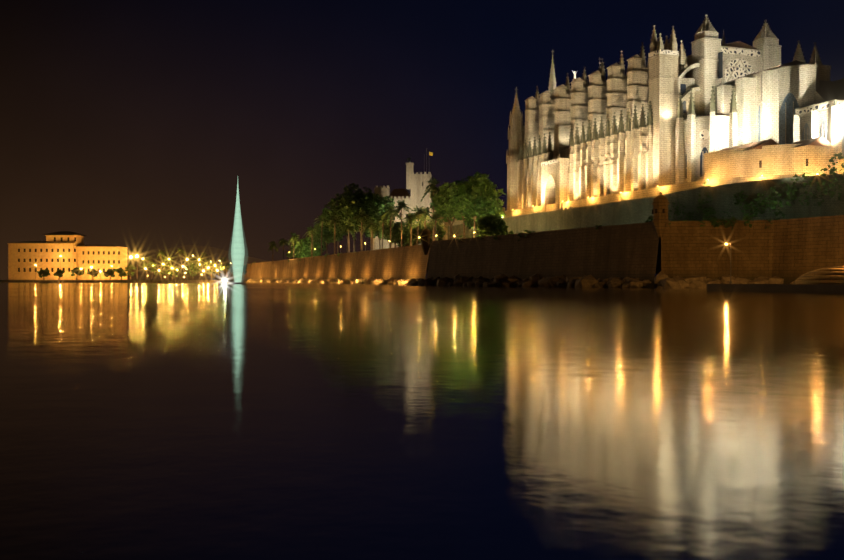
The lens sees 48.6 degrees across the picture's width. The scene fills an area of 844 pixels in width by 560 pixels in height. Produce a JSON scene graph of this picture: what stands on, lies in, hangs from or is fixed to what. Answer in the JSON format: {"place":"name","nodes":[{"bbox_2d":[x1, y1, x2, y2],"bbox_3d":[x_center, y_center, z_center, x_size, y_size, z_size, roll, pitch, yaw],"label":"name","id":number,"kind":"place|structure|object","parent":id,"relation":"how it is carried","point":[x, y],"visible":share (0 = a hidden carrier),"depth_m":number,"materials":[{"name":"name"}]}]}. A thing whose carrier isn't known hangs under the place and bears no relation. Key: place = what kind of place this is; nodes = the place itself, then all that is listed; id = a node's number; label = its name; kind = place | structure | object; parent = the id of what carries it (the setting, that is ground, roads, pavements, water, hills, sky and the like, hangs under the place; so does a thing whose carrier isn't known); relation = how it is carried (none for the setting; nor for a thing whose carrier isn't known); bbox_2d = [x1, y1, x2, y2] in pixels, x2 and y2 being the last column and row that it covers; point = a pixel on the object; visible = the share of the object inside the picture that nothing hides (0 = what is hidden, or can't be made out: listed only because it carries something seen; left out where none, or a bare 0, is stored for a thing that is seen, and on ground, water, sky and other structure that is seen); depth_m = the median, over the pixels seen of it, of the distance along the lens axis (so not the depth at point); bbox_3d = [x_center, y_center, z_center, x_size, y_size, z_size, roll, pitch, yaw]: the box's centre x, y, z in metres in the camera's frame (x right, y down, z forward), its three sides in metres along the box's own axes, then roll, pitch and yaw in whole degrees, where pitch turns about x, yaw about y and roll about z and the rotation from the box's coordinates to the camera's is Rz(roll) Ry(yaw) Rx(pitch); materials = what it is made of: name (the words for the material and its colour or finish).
{"place":"outdoors","nodes":[
{"label":"outdoors","id":0,"kind":"place"},
{"bbox_2d":[0,282,71,282],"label":"spit ground","id":1,"kind":"structure","parent":0,"point":[35,282],"depth_m":446.23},
{"bbox_2d":[0,280,222,282],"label":"quay wall","id":2,"kind":"structure","parent":0,"point":[176,281],"depth_m":478.98,"materials":[{"name":"brown stone"}]},
{"bbox_2d":[37,269,50,279],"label":"park tree","id":3,"kind":"object","parent":2,"relation":"on","point":[42,271],"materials":[{"name":"green plant"}]},
{"bbox_2d":[54,269,64,279],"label":"park tree","id":4,"kind":"object","parent":2,"relation":"on","point":[59,272],"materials":[{"name":"green plant"}]},
{"bbox_2d":[7,235,126,279],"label":"harbour buildings","id":5,"kind":"structure","parent":2,"relation":"on","point":[15,255],"depth_m":526.87,"materials":[{"name":"paint"}]},
{"bbox_2d":[18,237,119,272],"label":"windows","id":6,"kind":"structure","parent":5,"relation":"on","point":[69,259],"depth_m":526.71,"materials":[{"name":"brown glass"}]},
{"bbox_2d":[13,231,127,247],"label":"harbour building roofs","id":7,"kind":"structure","parent":5,"relation":"on","point":[64,233],"depth_m":529.23,"materials":[{"name":"tile"}]},
{"bbox_2d":[35,257,100,279],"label":"lamp posts","id":8,"kind":"object","parent":2,"relation":"on","point":[60,269],"visible":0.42,"depth_m":513.96,"materials":[{"name":"grey metal"}]},
{"bbox_2d":[35,255,217,271],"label":"street lights","id":9,"kind":"object","parent":8,"relation":"on","point":[145,268],"visible":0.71,"depth_m":515.79},
{"bbox_2d":[71,267,83,279],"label":"park tree","id":10,"kind":"object","parent":2,"relation":"on","point":[77,271],"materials":[{"name":"green plant"}]},
{"bbox_2d":[87,269,98,279],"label":"park tree","id":11,"kind":"object","parent":2,"relation":"on","point":[95,272],"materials":[{"name":"green plant"}]},
{"bbox_2d":[104,269,114,279],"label":"park tree","id":12,"kind":"object","parent":2,"relation":"on","point":[108,272],"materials":[{"name":"green plant"}]},
{"bbox_2d":[115,267,127,279],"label":"park tree","id":13,"kind":"object","parent":2,"relation":"on","point":[121,271],"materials":[{"name":"green plant"}]},
{"bbox_2d":[125,265,135,279],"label":"park tree","id":14,"kind":"object","parent":2,"relation":"on","point":[130,267],"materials":[{"name":"plant"}]},
{"bbox_2d":[129,249,141,279],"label":"park palm","id":15,"kind":"object","parent":2,"relation":"on","point":[136,268],"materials":[{"name":"plant"}]},
{"bbox_2d":[140,257,151,279],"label":"park palm","id":16,"kind":"object","parent":2,"relation":"on","point":[145,260],"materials":[{"name":"green plant"}]},
{"bbox_2d":[142,261,159,279],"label":"park tree","id":17,"kind":"object","parent":2,"relation":"on","point":[150,266],"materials":[{"name":"green plant"}]},
{"bbox_2d":[156,249,167,279],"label":"park palm","id":18,"kind":"object","parent":2,"relation":"on","point":[161,252],"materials":[{"name":"green plant"}]},
{"bbox_2d":[157,257,170,279],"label":"park tree","id":19,"kind":"object","parent":2,"relation":"on","point":[164,261],"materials":[{"name":"green plant"}]},
{"bbox_2d":[161,263,179,279],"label":"park tree","id":20,"kind":"object","parent":2,"relation":"on","point":[170,265],"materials":[{"name":"green plant"}]},
{"bbox_2d":[174,248,188,279],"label":"park palm","id":21,"kind":"object","parent":2,"relation":"on","point":[183,251],"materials":[{"name":"green plant"}]},
{"bbox_2d":[183,255,192,279],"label":"park palm","id":22,"kind":"object","parent":2,"relation":"on","point":[188,260],"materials":[{"name":"green plant"}]},
{"bbox_2d":[185,261,201,279],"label":"park tree","id":23,"kind":"object","parent":2,"relation":"on","point":[193,267],"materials":[{"name":"plant"}]},
{"bbox_2d":[186,256,210,279],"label":"park tree","id":24,"kind":"object","parent":2,"relation":"on","point":[197,261],"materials":[{"name":"green plant"}]},
{"bbox_2d":[198,253,208,279],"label":"park palm","id":25,"kind":"object","parent":2,"relation":"on","point":[203,254],"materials":[{"name":"green plant"}]},
{"bbox_2d":[200,261,224,279],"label":"park tree","id":26,"kind":"object","parent":2,"relation":"on","point":[209,265],"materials":[{"name":"plant"}]},
{"bbox_2d":[206,259,222,279],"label":"tree","id":27,"kind":"object","parent":2,"relation":"on","point":[212,261],"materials":[{"name":"green plant"}]},
{"bbox_2d":[217,257,227,279],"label":"park palm","id":28,"kind":"object","parent":2,"relation":"on","point":[221,262],"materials":[{"name":"green plant"}]},
{"bbox_2d":[218,264,232,279],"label":"park tree","id":29,"kind":"object","parent":2,"relation":"on","point":[228,268],"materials":[{"name":"green plant"}]},
{"bbox_2d":[127,245,268,279],"bbox_3d":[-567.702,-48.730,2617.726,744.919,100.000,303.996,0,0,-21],"label":"hills","id":30,"kind":"structure","parent":0,"point":[216,254],"depth_m":2620.60,"materials":[{"name":"green plant"}]},
{"bbox_2d":[230,191,245,281],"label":"fountain mist","id":31,"kind":"structure","parent":0,"point":[240,244],"depth_m":302.86,"materials":[{"name":"teal liquid"}]},
{"bbox_2d":[233,263,246,273],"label":"park tree","id":32,"kind":"object","parent":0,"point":[244,268],"visible":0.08,"depth_m":561.19,"materials":[{"name":"green plant"}]},
{"bbox_2d":[268,241,277,263],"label":"palm","id":33,"kind":"object","parent":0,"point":[272,243],"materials":[{"name":"green plant"}]},
{"bbox_2d":[363,221,386,248],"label":"tree","id":34,"kind":"object","parent":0,"point":[367,232],"depth_m":395.36,"materials":[{"name":"green plant"}]},
{"bbox_2d":[0,282,843,559],"bbox_3d":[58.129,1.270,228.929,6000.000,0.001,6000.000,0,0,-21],"label":"water","id":35,"kind":"structure","parent":0,"point":[228,421],"depth_m":8.33,"materials":[{"name":"black liquid"}]},
{"bbox_2d":[229,282,246,283],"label":"fountain base","id":36,"kind":"object","parent":35,"relation":"in","point":[237,283],"visible":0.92,"depth_m":299.45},
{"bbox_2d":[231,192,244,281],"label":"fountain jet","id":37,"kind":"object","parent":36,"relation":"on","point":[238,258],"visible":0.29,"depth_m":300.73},
{"bbox_2d":[246,272,794,287],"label":"rocks","id":38,"kind":"object","parent":35,"relation":"in","point":[662,280],"visible":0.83,"depth_m":171.09,"materials":[{"name":"brown stone"}]},
{"bbox_2d":[210,215,843,287],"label":"sea wall","id":39,"kind":"structure","parent":35,"relation":"in","point":[788,251],"depth_m":162.80,"materials":[{"name":"stone"}]},
{"bbox_2d":[421,227,430,254],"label":"sentry box","id":40,"kind":"object","parent":39,"relation":"on","point":[425,244],"visible":0.98,"depth_m":241.09,"materials":[{"name":"stone"}]},
{"bbox_2d":[651,192,669,236],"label":"sentry box","id":41,"kind":"object","parent":39,"relation":"on","point":[660,220],"visible":1,"depth_m":150.45,"materials":[{"name":"stone"}]},
{"bbox_2d":[0,0,843,279],"label":"sky","id":42,"kind":"structure","parent":0,"point":[141,125],"materials":[{"name":"black"}]},
{"bbox_2d":[475,215,508,235],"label":"bush","id":43,"kind":"object","parent":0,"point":[492,225],"depth_m":246.04,"materials":[{"name":"green plant"}]},
{"bbox_2d":[427,237,660,273],"bbox_3d":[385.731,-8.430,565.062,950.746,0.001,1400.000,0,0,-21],"label":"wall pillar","id":44,"kind":"structure","parent":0,"point":[658,266],"depth_m":508.53,"materials":[{"name":"brown stone"}]},
{"bbox_2d":[277,238,289,259],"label":"palm","id":45,"kind":"object","parent":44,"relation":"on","point":[283,241],"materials":[{"name":"green plant"}]},
{"bbox_2d":[286,244,300,257],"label":"bush","id":46,"kind":"object","parent":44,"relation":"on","point":[289,255],"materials":[{"name":"green plant"}]},
{"bbox_2d":[287,232,301,258],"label":"palm","id":47,"kind":"object","parent":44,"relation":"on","point":[293,238],"depth_m":434.67,"materials":[{"name":"green plant"}]},
{"bbox_2d":[294,237,325,257],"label":"tree","id":48,"kind":"object","parent":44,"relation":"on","point":[303,250],"visible":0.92,"depth_m":436.75,"materials":[{"name":"green plant"}]},
{"bbox_2d":[304,225,317,259],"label":"palm","id":49,"kind":"object","parent":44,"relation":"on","point":[310,231],"depth_m":393.69,"materials":[{"name":"green plant"}]},
{"bbox_2d":[313,214,332,255],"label":"palm","id":50,"kind":"object","parent":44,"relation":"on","point":[321,218],"depth_m":386.20,"materials":[{"name":"green plant"}]},
{"bbox_2d":[310,218,343,254],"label":"tree","id":51,"kind":"object","parent":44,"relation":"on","point":[327,236],"depth_m":414.39,"materials":[{"name":"green plant"}]},
{"bbox_2d":[326,215,342,253],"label":"palm","id":52,"kind":"object","parent":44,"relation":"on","point":[333,220],"depth_m":370.91,"materials":[{"name":"green plant"}]},
{"bbox_2d":[321,201,350,253],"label":"tree","id":53,"kind":"object","parent":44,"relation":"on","point":[325,211],"depth_m":426.32,"materials":[{"name":"green plant"}]},
{"bbox_2d":[340,222,356,252],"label":"palm","id":54,"kind":"object","parent":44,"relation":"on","point":[348,225],"depth_m":348.31,"materials":[{"name":"green plant"}]},
{"bbox_2d":[340,228,360,252],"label":"tree","id":55,"kind":"object","parent":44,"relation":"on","point":[345,233],"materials":[{"name":"green plant"}]},
{"bbox_2d":[329,183,378,251],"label":"tree","id":56,"kind":"object","parent":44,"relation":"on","point":[345,200],"depth_m":382.22,"materials":[{"name":"green plant"}]},
{"bbox_2d":[342,203,378,243],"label":"tree","id":57,"kind":"object","parent":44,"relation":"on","point":[371,210],"depth_m":357.85,"materials":[{"name":"green plant"}]},
{"bbox_2d":[351,210,369,250],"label":"palm","id":58,"kind":"object","parent":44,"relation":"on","point":[362,218],"depth_m":338.77,"materials":[{"name":"green plant"}]},
{"bbox_2d":[360,219,381,249],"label":"palm","id":59,"kind":"object","parent":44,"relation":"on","point":[373,226],"depth_m":314.03,"materials":[{"name":"green plant"}]},
{"bbox_2d":[355,191,394,249],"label":"tree","id":60,"kind":"object","parent":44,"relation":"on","point":[383,202],"depth_m":385.89,"materials":[{"name":"green plant"}]},
{"bbox_2d":[375,215,392,248],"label":"palm","id":61,"kind":"object","parent":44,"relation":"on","point":[382,221],"depth_m":323.58,"materials":[{"name":"green plant"}]},
{"bbox_2d":[379,205,401,247],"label":"palm","id":62,"kind":"object","parent":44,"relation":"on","point":[388,211],"depth_m":302.40,"materials":[{"name":"green plant"}]},
{"bbox_2d":[377,221,406,246],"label":"tree","id":63,"kind":"object","parent":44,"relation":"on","point":[396,229],"depth_m":345.09,"materials":[{"name":"green plant"}]},
{"bbox_2d":[394,200,411,246],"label":"palm","id":64,"kind":"object","parent":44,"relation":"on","point":[401,205],"depth_m":310.75,"materials":[{"name":"green plant"}]},
{"bbox_2d":[396,241,418,246],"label":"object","id":65,"kind":"object","parent":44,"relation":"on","point":[399,244],"depth_m":370.51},
{"bbox_2d":[399,212,422,245],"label":"palm","id":66,"kind":"object","parent":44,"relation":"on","point":[409,220],"depth_m":278.39,"materials":[{"name":"green plant"}]},
{"bbox_2d":[403,224,421,244],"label":"tree","id":67,"kind":"object","parent":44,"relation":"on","point":[414,236],"depth_m":343.27,"materials":[{"name":"green plant"}]},
{"bbox_2d":[408,206,429,244],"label":"palm","id":68,"kind":"object","parent":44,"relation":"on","point":[415,210],"depth_m":302.26,"materials":[{"name":"green plant"}]},
{"bbox_2d":[415,207,435,228],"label":"palm","id":69,"kind":"object","parent":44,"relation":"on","point":[421,214],"depth_m":284.60,"materials":[{"name":"green plant"}]},
{"bbox_2d":[421,177,443,240],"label":"palm","id":70,"kind":"object","parent":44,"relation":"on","point":[433,183],"depth_m":296.82,"materials":[{"name":"green plant"}]},
{"bbox_2d":[419,223,446,243],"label":"tree","id":71,"kind":"object","parent":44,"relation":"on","point":[440,234],"depth_m":344.39,"materials":[{"name":"green plant"}]},
{"bbox_2d":[425,213,447,240],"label":"palm","id":72,"kind":"object","parent":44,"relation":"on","point":[433,219],"depth_m":265.06,"materials":[{"name":"green plant"}]},
{"bbox_2d":[373,163,504,249],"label":"castle","id":73,"kind":"structure","parent":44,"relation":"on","point":[414,185],"depth_m":397.55,"materials":[{"name":"beige stone"}]},
{"bbox_2d":[389,189,409,197],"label":"almudaina roofs","id":74,"kind":"structure","parent":73,"relation":"attached to","point":[399,192],"depth_m":401.61,"materials":[{"name":"brown tile"}]},
{"bbox_2d":[429,194,461,239],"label":"tree","id":75,"kind":"object","parent":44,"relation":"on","point":[439,211],"depth_m":308.77,"materials":[{"name":"green plant"}]},
{"bbox_2d":[431,172,505,237],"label":"tree","id":76,"kind":"object","parent":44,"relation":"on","point":[443,191],"depth_m":288.99,"materials":[{"name":"green plant"}]},
{"bbox_2d":[444,178,500,237],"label":"tree","id":77,"kind":"object","parent":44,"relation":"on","point":[466,196],"depth_m":271.61,"materials":[{"name":"green plant"}]},
{"bbox_2d":[460,198,505,230],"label":"tree","id":78,"kind":"object","parent":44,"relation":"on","point":[469,220],"visible":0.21,"depth_m":290.88,"materials":[{"name":"green plant"}]},
{"bbox_2d":[267,152,843,263],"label":"shrubs","id":79,"kind":"object","parent":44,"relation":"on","point":[714,219],"visible":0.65,"depth_m":178.58,"materials":[{"name":"green plant"}]},
{"bbox_2d":[448,174,843,257],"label":"embankment","id":80,"kind":"structure","parent":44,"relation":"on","point":[633,211],"depth_m":201.50,"materials":[{"name":"stone"}]},
{"bbox_2d":[506,25,843,212],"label":"cathedral","id":81,"kind":"structure","parent":80,"relation":"on","point":[640,158],"depth_m":252.58,"materials":[{"name":"beige stone"}]},
{"bbox_2d":[518,86,736,159],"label":"cathedral lower pinnacles","id":82,"kind":"object","parent":81,"relation":"attached to","point":[635,121],"visible":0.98,"depth_m":246.80,"materials":[{"name":"beige stone"}]},
{"bbox_2d":[504,174,831,217],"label":"terrace wall","id":83,"kind":"structure","parent":81,"relation":"attached to","point":[639,194],"depth_m":229.72,"materials":[{"name":"beige stone"}]},
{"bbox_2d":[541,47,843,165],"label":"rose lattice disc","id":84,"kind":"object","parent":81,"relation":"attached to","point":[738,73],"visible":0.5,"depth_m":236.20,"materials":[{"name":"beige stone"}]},
{"bbox_2d":[686,147,707,177],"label":"chapel windows","id":85,"kind":"structure","parent":81,"relation":"attached to","point":[704,149],"depth_m":223.69,"materials":[{"name":"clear glass"}]},
{"bbox_2d":[700,129,709,139],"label":"round window","id":86,"kind":"structure","parent":81,"relation":"attached to","point":[704,134],"depth_m":223.07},
{"bbox_2d":[721,54,758,83],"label":"rose tracery ribs","id":87,"kind":"object","parent":81,"relation":"attached to","point":[731,58],"visible":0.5,"depth_m":236.56,"materials":[{"name":"stone"}]},
{"bbox_2d":[675,14,843,183],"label":"cathedral","id":88,"kind":"structure","parent":81,"relation":"attached to","point":[767,91],"depth_m":220.22,"materials":[{"name":"beige stone"}]},
{"bbox_2d":[699,41,843,150],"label":"cathedral roofs","id":89,"kind":"structure","parent":81,"relation":"attached to","point":[828,90],"depth_m":208.44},
{"bbox_2d":[758,93,843,155],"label":"arched windows","id":90,"kind":"structure","parent":81,"relation":"in","point":[790,98],"depth_m":213.49,"materials":[{"name":"black glass"}]},
{"bbox_2d":[707,284,843,291],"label":"dock","id":91,"kind":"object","parent":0,"point":[800,287],"depth_m":109.61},
{"bbox_2d":[727,243,731,283],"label":"lamp post","id":92,"kind":"object","parent":91,"relation":"on","point":[730,269],"visible":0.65,"depth_m":116.83,"materials":[{"name":"black metal"}]},
{"bbox_2d":[759,159,807,167],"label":"window","id":93,"kind":"structure","parent":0,"point":[760,163],"depth_m":202.69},
{"bbox_2d":[794,266,843,283],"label":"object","id":94,"kind":"structure","parent":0,"point":[831,275],"depth_m":107.81,"materials":[{"name":"stone"}]}
]}

